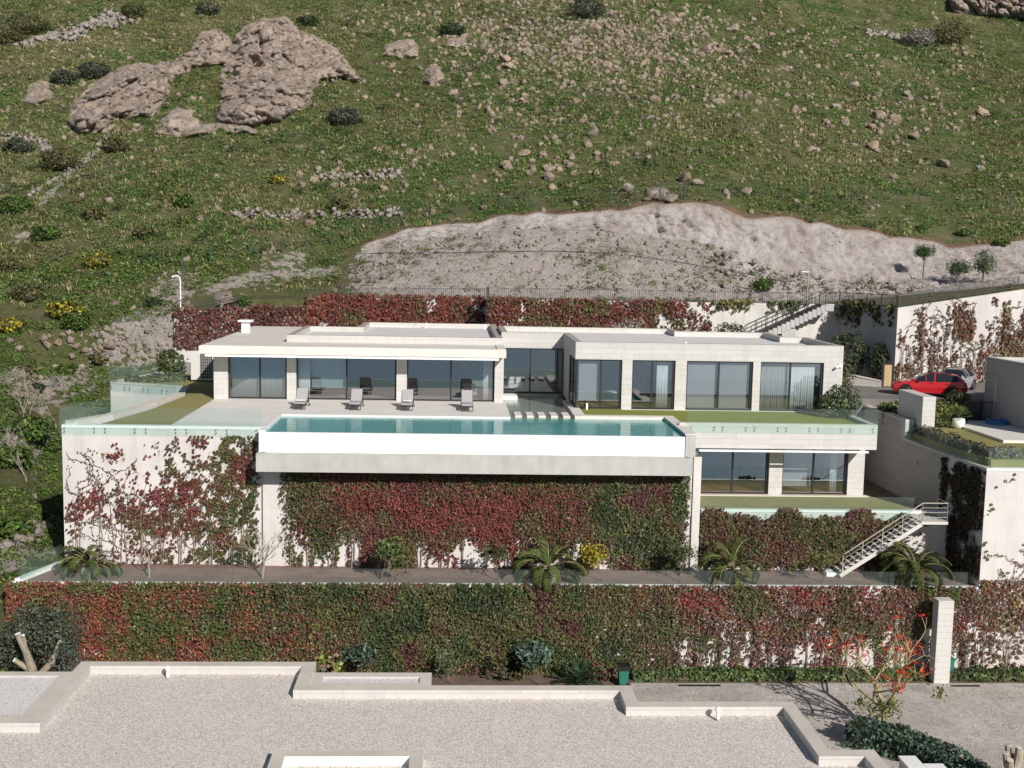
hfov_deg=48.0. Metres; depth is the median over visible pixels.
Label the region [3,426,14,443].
sapling
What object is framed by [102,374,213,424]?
terrace lawn
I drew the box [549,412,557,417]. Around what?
stepping stone
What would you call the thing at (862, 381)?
ramp wall
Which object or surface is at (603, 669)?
shrub
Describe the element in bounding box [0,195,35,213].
shrub
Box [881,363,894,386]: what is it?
notice board
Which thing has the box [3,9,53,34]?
shrub
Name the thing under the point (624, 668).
wheelie bin
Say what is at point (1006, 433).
side terrace
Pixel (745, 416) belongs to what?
garden lawn
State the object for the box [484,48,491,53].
boulder
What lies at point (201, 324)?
wall creeper
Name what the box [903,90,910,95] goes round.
boulder
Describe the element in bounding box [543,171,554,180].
boulder
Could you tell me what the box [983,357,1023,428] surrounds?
neighbour villa
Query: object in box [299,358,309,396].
curtain
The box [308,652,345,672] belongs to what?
shrub
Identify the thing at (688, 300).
metal railing
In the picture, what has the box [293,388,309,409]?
sun lounger
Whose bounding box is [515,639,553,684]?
shrub
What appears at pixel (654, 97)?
boulder
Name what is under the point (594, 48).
scattered stones
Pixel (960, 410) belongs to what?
potted palm
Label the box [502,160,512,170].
boulder
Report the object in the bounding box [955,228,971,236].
shrub
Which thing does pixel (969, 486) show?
wall creeper
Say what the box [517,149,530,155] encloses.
boulder
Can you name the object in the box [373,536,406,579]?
loquat tree
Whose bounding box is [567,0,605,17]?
shrub
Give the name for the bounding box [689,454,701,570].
pillar
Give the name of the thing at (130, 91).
rock outcrop
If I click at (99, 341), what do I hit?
loose rubble
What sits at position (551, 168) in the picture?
boulder
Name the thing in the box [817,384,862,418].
shrub
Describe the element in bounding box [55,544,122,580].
palm tree
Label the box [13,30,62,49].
rubble heap
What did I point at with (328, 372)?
roller blind
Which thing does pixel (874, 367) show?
shrub
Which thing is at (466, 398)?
sun lounger
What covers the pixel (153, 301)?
shrub
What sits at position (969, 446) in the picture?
hedge
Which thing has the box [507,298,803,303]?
path
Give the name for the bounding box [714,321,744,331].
shrub
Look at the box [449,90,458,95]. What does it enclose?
boulder
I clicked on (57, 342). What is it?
boulder
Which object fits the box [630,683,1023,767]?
driveway
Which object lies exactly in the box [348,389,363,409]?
sun lounger
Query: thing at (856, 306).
wall creeper
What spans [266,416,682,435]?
pool water
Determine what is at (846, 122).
boulder
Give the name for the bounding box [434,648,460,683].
shrub
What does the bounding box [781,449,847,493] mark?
sliding window
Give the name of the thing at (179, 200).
shrub
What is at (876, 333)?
retaining wall
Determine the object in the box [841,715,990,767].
hedge
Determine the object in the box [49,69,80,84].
shrub
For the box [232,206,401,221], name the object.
dry stone wall
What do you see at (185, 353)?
retaining wall
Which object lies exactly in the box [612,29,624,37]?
boulder
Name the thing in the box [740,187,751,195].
boulder
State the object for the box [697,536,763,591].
palm tree
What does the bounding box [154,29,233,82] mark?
rock outcrop
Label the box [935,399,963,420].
hedge
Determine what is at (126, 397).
retaining wall
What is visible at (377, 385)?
armchair
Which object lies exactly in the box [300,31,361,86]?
rock outcrop
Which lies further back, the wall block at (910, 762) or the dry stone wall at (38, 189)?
the dry stone wall at (38, 189)
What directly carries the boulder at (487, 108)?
on the hillside
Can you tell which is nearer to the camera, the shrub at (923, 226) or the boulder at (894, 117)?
the shrub at (923, 226)
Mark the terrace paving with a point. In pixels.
(242, 412)
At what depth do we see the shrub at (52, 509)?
66.14 m
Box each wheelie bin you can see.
[616,661,630,684]
[950,656,955,670]
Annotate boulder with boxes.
[16,391,24,398]
[54,339,61,346]
[72,343,80,349]
[103,337,113,347]
[293,214,299,220]
[304,219,315,226]
[309,176,319,183]
[380,185,387,191]
[387,62,395,69]
[405,148,413,154]
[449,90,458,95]
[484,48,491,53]
[484,105,494,111]
[499,54,510,62]
[499,79,506,84]
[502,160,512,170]
[504,62,513,68]
[505,26,513,30]
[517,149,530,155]
[522,47,533,55]
[522,92,528,98]
[539,150,547,156]
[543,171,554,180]
[546,164,555,170]
[570,37,581,43]
[572,98,580,102]
[588,23,601,34]
[588,128,598,135]
[607,81,614,86]
[610,161,620,166]
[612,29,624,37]
[616,67,622,73]
[622,183,633,192]
[649,94,660,102]
[665,57,676,63]
[679,169,691,181]
[691,179,703,184]
[702,45,713,53]
[722,48,732,54]
[728,23,738,32]
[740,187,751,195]
[751,44,759,49]
[782,93,791,99]
[804,146,815,152]
[822,119,830,124]
[832,103,841,108]
[840,119,851,126]
[849,81,859,87]
[867,140,878,149]
[868,123,875,128]
[871,110,885,119]
[884,119,890,124]
[889,114,901,123]
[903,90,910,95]
[908,131,918,139]
[937,159,949,167]
[974,107,988,116]
[975,165,985,171]
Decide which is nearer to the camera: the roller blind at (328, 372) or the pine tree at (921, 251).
the roller blind at (328, 372)
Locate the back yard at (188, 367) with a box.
[176,362,561,386]
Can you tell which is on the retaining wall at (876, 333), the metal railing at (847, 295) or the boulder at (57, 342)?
the metal railing at (847, 295)
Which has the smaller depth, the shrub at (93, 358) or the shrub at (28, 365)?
the shrub at (28, 365)
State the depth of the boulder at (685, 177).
108.74 m
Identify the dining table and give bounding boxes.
[348,385,372,393]
[588,391,616,403]
[701,475,723,484]
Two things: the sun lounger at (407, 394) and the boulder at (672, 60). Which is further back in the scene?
the boulder at (672, 60)
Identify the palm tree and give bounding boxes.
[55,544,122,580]
[512,538,589,593]
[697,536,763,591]
[878,541,954,594]
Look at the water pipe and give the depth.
100.83 m
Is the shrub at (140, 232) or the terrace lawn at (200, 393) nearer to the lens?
the terrace lawn at (200, 393)
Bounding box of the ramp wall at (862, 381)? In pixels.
[846,373,881,386]
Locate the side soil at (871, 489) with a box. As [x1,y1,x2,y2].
[863,478,925,509]
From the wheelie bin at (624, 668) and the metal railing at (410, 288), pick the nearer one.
the wheelie bin at (624, 668)
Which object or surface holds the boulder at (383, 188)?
on the hillside
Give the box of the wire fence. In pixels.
[182,180,1011,269]
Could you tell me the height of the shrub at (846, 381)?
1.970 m
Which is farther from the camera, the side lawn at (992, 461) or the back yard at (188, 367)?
the back yard at (188, 367)
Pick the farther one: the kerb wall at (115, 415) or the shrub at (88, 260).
the shrub at (88, 260)
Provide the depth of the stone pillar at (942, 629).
56.38 m
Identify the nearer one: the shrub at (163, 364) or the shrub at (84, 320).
the shrub at (163, 364)
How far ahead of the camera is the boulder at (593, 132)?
122.11 m
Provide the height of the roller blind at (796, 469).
2.419 m
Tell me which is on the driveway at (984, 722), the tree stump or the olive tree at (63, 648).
the tree stump
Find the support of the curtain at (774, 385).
hanging from the modern villa at (437, 362)
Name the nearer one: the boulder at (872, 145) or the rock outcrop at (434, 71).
the boulder at (872, 145)
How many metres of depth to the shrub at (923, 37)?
163.00 m
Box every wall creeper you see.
[4,580,584,675]
[64,435,259,564]
[173,303,308,350]
[278,472,690,571]
[306,292,485,326]
[486,296,712,331]
[581,584,983,674]
[698,506,929,572]
[712,298,808,314]
[834,298,893,327]
[894,285,1023,382]
[938,457,985,583]
[975,473,1023,669]
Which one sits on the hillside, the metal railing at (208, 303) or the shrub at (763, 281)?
the shrub at (763, 281)
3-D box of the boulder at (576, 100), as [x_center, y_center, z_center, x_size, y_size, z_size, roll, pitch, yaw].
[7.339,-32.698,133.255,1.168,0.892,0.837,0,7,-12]
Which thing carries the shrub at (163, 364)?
on the terrace lawn at (200, 393)
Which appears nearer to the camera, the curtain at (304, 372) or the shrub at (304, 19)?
the curtain at (304, 372)
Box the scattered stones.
[0,0,1023,394]
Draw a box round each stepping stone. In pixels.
[513,412,521,416]
[525,412,533,417]
[537,412,545,417]
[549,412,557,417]
[561,412,569,417]
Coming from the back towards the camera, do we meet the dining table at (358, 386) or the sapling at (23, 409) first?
the sapling at (23, 409)
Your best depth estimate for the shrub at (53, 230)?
104.04 m
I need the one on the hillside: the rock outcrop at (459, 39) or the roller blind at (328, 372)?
the rock outcrop at (459, 39)
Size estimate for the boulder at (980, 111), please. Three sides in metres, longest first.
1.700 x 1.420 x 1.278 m
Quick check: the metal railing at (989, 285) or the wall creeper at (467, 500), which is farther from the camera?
the metal railing at (989, 285)
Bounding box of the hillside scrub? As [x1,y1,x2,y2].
[0,0,1023,301]
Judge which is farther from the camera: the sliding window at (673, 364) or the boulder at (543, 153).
the boulder at (543, 153)
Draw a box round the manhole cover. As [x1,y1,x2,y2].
[908,685,930,691]
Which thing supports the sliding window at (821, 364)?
in the modern villa at (437, 362)
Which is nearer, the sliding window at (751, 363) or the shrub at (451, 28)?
the sliding window at (751, 363)
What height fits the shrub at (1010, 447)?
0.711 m
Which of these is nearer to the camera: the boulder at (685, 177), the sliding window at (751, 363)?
the sliding window at (751, 363)
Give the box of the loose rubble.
[1,230,925,443]
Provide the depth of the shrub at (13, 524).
61.70 m
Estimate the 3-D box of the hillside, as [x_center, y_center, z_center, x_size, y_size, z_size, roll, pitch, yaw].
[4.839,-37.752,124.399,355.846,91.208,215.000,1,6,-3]
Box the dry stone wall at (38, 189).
[26,131,115,196]
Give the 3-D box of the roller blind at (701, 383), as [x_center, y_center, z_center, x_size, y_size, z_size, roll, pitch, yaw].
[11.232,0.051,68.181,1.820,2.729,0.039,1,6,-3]
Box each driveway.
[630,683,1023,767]
[813,374,984,418]
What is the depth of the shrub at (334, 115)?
132.68 m
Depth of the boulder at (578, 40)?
153.69 m
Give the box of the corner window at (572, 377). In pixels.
[569,355,576,406]
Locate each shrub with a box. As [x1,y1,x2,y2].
[0,26,26,43]
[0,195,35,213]
[0,256,26,272]
[0,317,26,333]
[0,443,34,467]
[0,513,35,538]
[1,136,35,153]
[1,412,55,442]
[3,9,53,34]
[9,283,46,301]
[14,362,33,371]
[30,224,61,240]
[32,382,45,393]
[32,502,57,518]
[36,146,84,170]
[43,439,61,452]
[45,300,84,318]
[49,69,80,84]
[55,363,77,374]
[61,313,90,330]
[77,61,111,78]
[80,207,105,220]
[80,252,112,268]
[88,351,108,364]
[101,136,131,152]
[120,1,149,17]
[132,226,154,239]
[142,296,163,306]
[155,349,186,375]
[170,193,195,207]
[195,1,219,15]
[237,296,252,306]
[267,174,287,184]
[295,14,319,26]
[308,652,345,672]
[325,275,339,282]
[326,107,361,126]
[326,198,349,210]
[335,641,379,672]
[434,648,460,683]
[437,22,465,35]
[484,652,529,680]
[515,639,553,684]
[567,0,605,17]
[587,659,614,681]
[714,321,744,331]
[753,278,773,290]
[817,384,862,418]
[830,331,871,374]
[842,362,856,386]
[864,282,877,293]
[866,341,889,378]
[899,28,935,45]
[915,223,928,231]
[928,21,972,44]
[934,414,951,426]
[944,389,971,405]
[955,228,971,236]
[994,238,1010,246]
[998,445,1017,450]
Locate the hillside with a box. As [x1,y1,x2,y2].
[0,0,1023,684]
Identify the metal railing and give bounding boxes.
[176,298,242,310]
[309,288,484,298]
[486,287,488,297]
[489,287,812,303]
[819,292,897,307]
[898,276,1019,307]
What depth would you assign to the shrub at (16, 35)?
153.87 m
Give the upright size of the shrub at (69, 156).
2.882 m
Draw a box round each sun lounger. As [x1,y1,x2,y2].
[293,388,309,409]
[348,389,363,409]
[400,389,414,410]
[460,390,472,411]
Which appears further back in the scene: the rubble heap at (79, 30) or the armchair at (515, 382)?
the rubble heap at (79, 30)
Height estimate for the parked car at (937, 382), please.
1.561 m
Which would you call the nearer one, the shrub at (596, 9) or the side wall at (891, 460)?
the side wall at (891, 460)
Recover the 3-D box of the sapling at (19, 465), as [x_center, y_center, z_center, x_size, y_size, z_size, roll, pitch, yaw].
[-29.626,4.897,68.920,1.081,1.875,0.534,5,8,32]
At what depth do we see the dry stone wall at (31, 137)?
125.97 m
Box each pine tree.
[914,243,935,278]
[945,259,971,284]
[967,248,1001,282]
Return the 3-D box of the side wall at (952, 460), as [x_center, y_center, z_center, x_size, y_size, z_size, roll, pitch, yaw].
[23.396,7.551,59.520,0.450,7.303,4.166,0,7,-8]
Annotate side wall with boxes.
[864,405,948,509]
[943,453,992,609]
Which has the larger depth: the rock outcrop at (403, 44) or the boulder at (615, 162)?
the rock outcrop at (403, 44)
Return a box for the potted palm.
[946,404,971,417]
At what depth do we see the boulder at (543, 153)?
118.58 m
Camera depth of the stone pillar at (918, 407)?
65.88 m
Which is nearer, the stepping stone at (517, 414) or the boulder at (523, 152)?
the stepping stone at (517, 414)
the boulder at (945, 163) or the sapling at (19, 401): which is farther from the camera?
the boulder at (945, 163)
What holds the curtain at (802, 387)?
hanging from the modern villa at (437, 362)
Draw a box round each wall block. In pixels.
[898,756,925,767]
[923,763,946,767]
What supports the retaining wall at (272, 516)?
on the mulch bed
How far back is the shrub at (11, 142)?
122.35 m
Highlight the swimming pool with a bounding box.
[256,393,696,475]
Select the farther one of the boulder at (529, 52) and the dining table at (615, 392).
the boulder at (529, 52)
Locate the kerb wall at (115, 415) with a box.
[65,392,185,423]
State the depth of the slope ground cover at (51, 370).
86.79 m
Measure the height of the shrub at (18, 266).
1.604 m
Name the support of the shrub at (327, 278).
on the hillside
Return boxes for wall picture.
[599,363,609,372]
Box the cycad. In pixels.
[555,659,603,684]
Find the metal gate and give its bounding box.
[964,401,994,420]
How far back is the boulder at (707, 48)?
151.53 m
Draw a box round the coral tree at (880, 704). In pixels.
[811,610,948,722]
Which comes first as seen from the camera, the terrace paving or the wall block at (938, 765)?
the wall block at (938, 765)
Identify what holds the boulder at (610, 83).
on the hillside
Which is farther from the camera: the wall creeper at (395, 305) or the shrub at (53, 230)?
the shrub at (53, 230)
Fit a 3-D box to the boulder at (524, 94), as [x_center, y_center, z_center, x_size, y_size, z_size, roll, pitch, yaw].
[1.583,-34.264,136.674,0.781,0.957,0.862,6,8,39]
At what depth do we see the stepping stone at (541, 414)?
64.86 m
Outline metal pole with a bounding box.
[993,381,996,418]
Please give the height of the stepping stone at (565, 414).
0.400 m
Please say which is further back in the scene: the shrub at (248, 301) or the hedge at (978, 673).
the shrub at (248, 301)
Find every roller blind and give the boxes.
[312,358,345,387]
[578,360,599,399]
[686,362,717,407]
[718,362,749,407]
[782,449,811,485]
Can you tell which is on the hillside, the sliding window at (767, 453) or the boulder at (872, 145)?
the boulder at (872, 145)
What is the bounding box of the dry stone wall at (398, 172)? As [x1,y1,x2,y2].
[314,168,403,180]
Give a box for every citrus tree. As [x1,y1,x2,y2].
[576,540,608,580]
[665,539,701,582]
[808,539,847,582]
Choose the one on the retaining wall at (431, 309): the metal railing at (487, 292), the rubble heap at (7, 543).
the metal railing at (487, 292)
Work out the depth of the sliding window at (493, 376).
70.07 m
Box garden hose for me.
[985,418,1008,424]
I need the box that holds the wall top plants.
[314,282,1022,302]
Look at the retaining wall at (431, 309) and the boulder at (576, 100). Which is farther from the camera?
the boulder at (576, 100)
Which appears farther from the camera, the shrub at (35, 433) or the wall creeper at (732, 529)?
the shrub at (35, 433)
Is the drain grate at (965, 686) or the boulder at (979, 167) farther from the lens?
the boulder at (979, 167)
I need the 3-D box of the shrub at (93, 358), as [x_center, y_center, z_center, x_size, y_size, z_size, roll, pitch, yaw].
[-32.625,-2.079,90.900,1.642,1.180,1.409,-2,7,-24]
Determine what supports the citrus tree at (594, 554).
on the mulch bed
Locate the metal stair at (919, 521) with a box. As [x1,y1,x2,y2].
[822,498,947,576]
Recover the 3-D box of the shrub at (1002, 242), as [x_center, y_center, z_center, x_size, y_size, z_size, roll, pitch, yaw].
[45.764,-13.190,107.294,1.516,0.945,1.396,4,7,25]
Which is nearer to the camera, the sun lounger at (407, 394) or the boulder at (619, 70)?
the sun lounger at (407, 394)
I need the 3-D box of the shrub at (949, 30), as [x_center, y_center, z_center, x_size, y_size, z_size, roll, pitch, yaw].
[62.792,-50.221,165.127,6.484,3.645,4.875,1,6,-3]
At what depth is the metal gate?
70.39 m
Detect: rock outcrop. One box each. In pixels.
[22,80,53,105]
[66,62,171,134]
[153,106,257,137]
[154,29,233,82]
[214,290,236,307]
[216,16,318,126]
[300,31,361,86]
[382,39,418,58]
[423,64,444,86]
[442,36,466,47]
[640,187,677,202]
[948,0,1023,18]
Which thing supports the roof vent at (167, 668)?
on the gravel roof house
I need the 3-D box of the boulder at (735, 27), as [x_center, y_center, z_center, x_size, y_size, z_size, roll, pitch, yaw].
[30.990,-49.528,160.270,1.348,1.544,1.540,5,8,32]
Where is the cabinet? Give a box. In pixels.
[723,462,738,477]
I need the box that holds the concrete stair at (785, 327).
[746,291,833,336]
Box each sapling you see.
[2,435,15,467]
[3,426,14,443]
[4,383,39,426]
[6,364,32,418]
[12,450,26,481]
[26,390,56,426]
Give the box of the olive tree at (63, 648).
[0,600,87,671]
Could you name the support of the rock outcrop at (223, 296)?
on the hillside
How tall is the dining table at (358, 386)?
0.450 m
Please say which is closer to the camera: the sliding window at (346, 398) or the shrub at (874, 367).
the sliding window at (346, 398)
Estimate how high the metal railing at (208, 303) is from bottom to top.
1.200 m
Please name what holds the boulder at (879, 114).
on the hillside
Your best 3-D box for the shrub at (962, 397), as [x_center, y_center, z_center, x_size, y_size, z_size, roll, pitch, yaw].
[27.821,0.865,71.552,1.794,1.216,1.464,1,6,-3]
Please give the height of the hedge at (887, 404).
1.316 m
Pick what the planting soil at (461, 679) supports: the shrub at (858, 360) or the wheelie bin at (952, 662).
the wheelie bin at (952, 662)
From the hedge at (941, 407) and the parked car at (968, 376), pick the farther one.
the parked car at (968, 376)
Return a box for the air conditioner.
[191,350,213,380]
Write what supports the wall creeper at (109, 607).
attached to the retaining wall at (746, 662)
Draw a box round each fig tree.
[141,534,166,577]
[236,530,287,577]
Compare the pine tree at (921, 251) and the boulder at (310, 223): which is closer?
the pine tree at (921, 251)
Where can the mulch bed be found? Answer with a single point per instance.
(208, 573)
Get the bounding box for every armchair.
[368,380,382,393]
[462,384,476,398]
[508,377,522,390]
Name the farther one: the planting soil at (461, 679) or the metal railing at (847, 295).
the metal railing at (847, 295)
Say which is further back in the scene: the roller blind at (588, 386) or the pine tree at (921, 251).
the pine tree at (921, 251)
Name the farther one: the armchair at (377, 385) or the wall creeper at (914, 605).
the armchair at (377, 385)
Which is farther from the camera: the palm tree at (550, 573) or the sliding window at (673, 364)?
the sliding window at (673, 364)
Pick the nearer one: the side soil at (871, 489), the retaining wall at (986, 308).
the side soil at (871, 489)
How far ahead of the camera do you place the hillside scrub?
128.80 m
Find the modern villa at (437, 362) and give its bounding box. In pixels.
[199,319,877,515]
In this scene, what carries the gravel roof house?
on the planting soil at (461, 679)
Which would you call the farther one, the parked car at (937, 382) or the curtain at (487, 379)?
the parked car at (937, 382)
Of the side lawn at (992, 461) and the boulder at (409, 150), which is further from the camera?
the boulder at (409, 150)
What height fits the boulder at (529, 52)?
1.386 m
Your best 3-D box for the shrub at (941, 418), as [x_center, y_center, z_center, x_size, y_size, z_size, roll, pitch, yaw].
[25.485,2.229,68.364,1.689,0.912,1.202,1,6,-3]
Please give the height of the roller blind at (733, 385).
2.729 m
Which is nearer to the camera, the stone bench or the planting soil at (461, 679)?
the planting soil at (461, 679)
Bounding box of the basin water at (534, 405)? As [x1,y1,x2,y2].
[505,396,573,418]
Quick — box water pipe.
[328,251,786,281]
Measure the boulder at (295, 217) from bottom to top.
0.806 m
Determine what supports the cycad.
on the planting soil at (461, 679)
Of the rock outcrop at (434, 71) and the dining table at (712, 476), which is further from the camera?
the rock outcrop at (434, 71)
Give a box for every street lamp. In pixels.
[171,275,180,307]
[801,271,808,299]
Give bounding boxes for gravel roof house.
[0,661,888,767]
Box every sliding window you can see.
[228,354,286,398]
[297,355,396,399]
[407,357,494,401]
[503,348,563,392]
[575,359,621,408]
[631,360,674,408]
[685,361,752,409]
[699,448,768,493]
[759,362,823,410]
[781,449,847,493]
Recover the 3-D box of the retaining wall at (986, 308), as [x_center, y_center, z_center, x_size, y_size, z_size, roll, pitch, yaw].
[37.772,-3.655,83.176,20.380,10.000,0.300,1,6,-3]
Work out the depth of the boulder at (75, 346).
90.67 m
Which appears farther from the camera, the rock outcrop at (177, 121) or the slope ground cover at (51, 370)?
the rock outcrop at (177, 121)
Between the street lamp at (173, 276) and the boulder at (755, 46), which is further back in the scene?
the boulder at (755, 46)
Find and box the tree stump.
[1002,744,1023,767]
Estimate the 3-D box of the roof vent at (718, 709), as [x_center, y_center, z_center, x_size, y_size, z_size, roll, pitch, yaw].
[6.393,10.235,35.687,0.184,0.460,0.184,1,6,-3]
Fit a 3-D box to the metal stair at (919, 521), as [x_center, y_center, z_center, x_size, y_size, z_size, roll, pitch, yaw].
[19.230,7.963,59.525,6.050,4.044,1.500,1,6,-3]
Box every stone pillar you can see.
[898,389,935,431]
[900,418,913,437]
[928,597,953,683]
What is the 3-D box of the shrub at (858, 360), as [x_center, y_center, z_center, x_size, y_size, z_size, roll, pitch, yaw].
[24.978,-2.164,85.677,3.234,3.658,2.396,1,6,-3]
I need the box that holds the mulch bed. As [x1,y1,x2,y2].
[26,563,974,585]
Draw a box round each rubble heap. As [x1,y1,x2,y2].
[0,514,55,554]
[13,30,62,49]
[57,8,133,44]
[863,28,936,41]
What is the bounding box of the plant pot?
[952,418,964,428]
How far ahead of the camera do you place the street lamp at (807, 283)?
90.88 m
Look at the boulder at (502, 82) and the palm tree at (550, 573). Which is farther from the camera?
the boulder at (502, 82)
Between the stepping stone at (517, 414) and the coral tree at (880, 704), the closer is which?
the coral tree at (880, 704)
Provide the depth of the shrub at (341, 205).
111.72 m
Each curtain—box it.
[232,357,284,396]
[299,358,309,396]
[483,360,492,399]
[656,361,668,406]
[760,363,788,408]
[790,363,814,408]
[829,449,837,491]
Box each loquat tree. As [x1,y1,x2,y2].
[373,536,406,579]
[475,540,515,580]
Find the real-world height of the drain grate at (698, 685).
0.016 m
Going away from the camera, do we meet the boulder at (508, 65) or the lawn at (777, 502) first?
the lawn at (777, 502)
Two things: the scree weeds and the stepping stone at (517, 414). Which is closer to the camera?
the stepping stone at (517, 414)
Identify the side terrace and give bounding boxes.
[964,420,1023,442]
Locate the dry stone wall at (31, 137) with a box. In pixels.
[0,131,48,145]
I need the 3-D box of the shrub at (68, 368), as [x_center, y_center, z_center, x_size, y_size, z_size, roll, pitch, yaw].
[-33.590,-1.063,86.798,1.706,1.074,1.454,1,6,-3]
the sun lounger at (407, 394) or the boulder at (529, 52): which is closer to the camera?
the sun lounger at (407, 394)
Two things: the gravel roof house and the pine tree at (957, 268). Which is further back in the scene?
the pine tree at (957, 268)
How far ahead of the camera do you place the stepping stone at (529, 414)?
64.84 m
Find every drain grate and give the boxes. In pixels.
[678,684,720,685]
[950,685,980,686]
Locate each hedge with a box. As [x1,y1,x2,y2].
[124,374,186,382]
[631,664,925,682]
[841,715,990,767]
[876,405,897,422]
[879,399,897,412]
[907,424,1023,458]
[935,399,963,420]
[949,664,1023,682]
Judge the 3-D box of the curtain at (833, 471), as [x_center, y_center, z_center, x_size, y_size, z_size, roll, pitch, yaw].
[18.047,4.692,64.537,0.406,2.750,0.065,1,6,-3]
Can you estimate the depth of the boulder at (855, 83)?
144.83 m
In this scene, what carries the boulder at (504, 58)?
on the hillside
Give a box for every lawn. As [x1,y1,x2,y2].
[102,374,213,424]
[580,408,858,423]
[700,494,916,509]
[911,420,1023,466]
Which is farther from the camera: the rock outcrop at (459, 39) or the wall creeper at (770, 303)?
the rock outcrop at (459, 39)
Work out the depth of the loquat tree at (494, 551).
57.17 m
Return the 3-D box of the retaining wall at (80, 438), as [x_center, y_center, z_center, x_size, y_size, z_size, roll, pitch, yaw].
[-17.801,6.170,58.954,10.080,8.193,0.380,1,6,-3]
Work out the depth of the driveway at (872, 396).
74.03 m
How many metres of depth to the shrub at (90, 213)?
107.42 m
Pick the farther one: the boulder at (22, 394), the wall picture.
the boulder at (22, 394)
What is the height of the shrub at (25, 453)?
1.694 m
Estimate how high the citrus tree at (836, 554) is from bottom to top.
2.191 m
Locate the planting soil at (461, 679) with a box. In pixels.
[347,672,1023,684]
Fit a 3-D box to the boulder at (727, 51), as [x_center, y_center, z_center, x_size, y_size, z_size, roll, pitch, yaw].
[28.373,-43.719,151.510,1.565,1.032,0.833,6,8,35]
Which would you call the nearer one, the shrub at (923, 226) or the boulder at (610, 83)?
the shrub at (923, 226)
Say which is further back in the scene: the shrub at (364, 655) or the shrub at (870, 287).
the shrub at (870, 287)
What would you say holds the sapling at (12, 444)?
on the hillside
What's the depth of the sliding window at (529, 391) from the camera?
74.66 m
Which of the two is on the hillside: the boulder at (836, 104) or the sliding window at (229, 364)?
the boulder at (836, 104)
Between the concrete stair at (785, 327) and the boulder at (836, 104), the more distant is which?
the boulder at (836, 104)
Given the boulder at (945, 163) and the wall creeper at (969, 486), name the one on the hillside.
the boulder at (945, 163)
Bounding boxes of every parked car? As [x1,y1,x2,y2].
[892,371,967,397]
[944,367,977,389]
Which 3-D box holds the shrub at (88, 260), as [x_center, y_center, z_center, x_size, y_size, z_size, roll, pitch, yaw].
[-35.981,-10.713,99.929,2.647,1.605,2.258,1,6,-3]
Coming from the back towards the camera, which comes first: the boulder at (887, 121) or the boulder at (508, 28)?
the boulder at (508, 28)
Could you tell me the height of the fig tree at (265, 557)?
2.344 m
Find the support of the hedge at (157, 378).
on the terrace lawn at (200, 393)
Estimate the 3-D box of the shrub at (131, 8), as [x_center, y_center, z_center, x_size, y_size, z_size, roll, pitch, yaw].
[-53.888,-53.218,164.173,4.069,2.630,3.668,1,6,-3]
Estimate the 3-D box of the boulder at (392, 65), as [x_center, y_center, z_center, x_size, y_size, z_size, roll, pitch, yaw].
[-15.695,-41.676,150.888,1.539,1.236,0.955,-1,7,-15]
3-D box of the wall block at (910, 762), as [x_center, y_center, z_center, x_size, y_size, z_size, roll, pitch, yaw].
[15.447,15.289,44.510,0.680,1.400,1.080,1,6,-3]
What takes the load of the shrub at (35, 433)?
on the hillside
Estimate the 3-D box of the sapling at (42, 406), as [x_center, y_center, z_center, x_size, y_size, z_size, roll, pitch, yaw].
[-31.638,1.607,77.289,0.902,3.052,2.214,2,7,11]
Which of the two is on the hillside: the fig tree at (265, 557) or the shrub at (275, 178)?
the shrub at (275, 178)
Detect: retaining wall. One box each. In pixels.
[9,561,978,672]
[61,424,262,564]
[110,370,189,411]
[174,308,297,361]
[263,452,690,569]
[308,298,485,326]
[486,298,838,343]
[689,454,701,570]
[698,508,950,570]
[837,304,897,378]
[894,289,1023,381]
[973,467,1023,669]
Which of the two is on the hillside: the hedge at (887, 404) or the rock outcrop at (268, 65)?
the rock outcrop at (268, 65)
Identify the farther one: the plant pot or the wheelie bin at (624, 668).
the plant pot
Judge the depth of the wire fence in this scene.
107.55 m
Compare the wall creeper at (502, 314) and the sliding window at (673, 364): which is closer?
the sliding window at (673, 364)
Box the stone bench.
[503,394,517,400]
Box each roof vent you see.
[165,665,170,679]
[715,706,720,721]
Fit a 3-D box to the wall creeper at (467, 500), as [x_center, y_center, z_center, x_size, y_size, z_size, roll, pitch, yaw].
[-1.379,7.055,59.032,21.203,5.308,0.555,1,6,-2]
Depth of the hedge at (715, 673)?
56.62 m
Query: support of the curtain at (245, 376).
hanging from the modern villa at (437, 362)
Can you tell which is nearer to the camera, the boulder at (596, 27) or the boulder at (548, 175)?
the boulder at (548, 175)
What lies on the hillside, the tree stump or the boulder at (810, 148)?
the boulder at (810, 148)
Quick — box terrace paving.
[170,398,509,426]
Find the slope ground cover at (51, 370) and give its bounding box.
[0,248,260,603]
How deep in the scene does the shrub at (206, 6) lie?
165.08 m
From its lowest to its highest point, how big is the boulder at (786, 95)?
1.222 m
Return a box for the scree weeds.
[341,226,900,290]
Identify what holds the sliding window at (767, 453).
in the modern villa at (437, 362)
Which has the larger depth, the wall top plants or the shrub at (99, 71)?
the shrub at (99, 71)

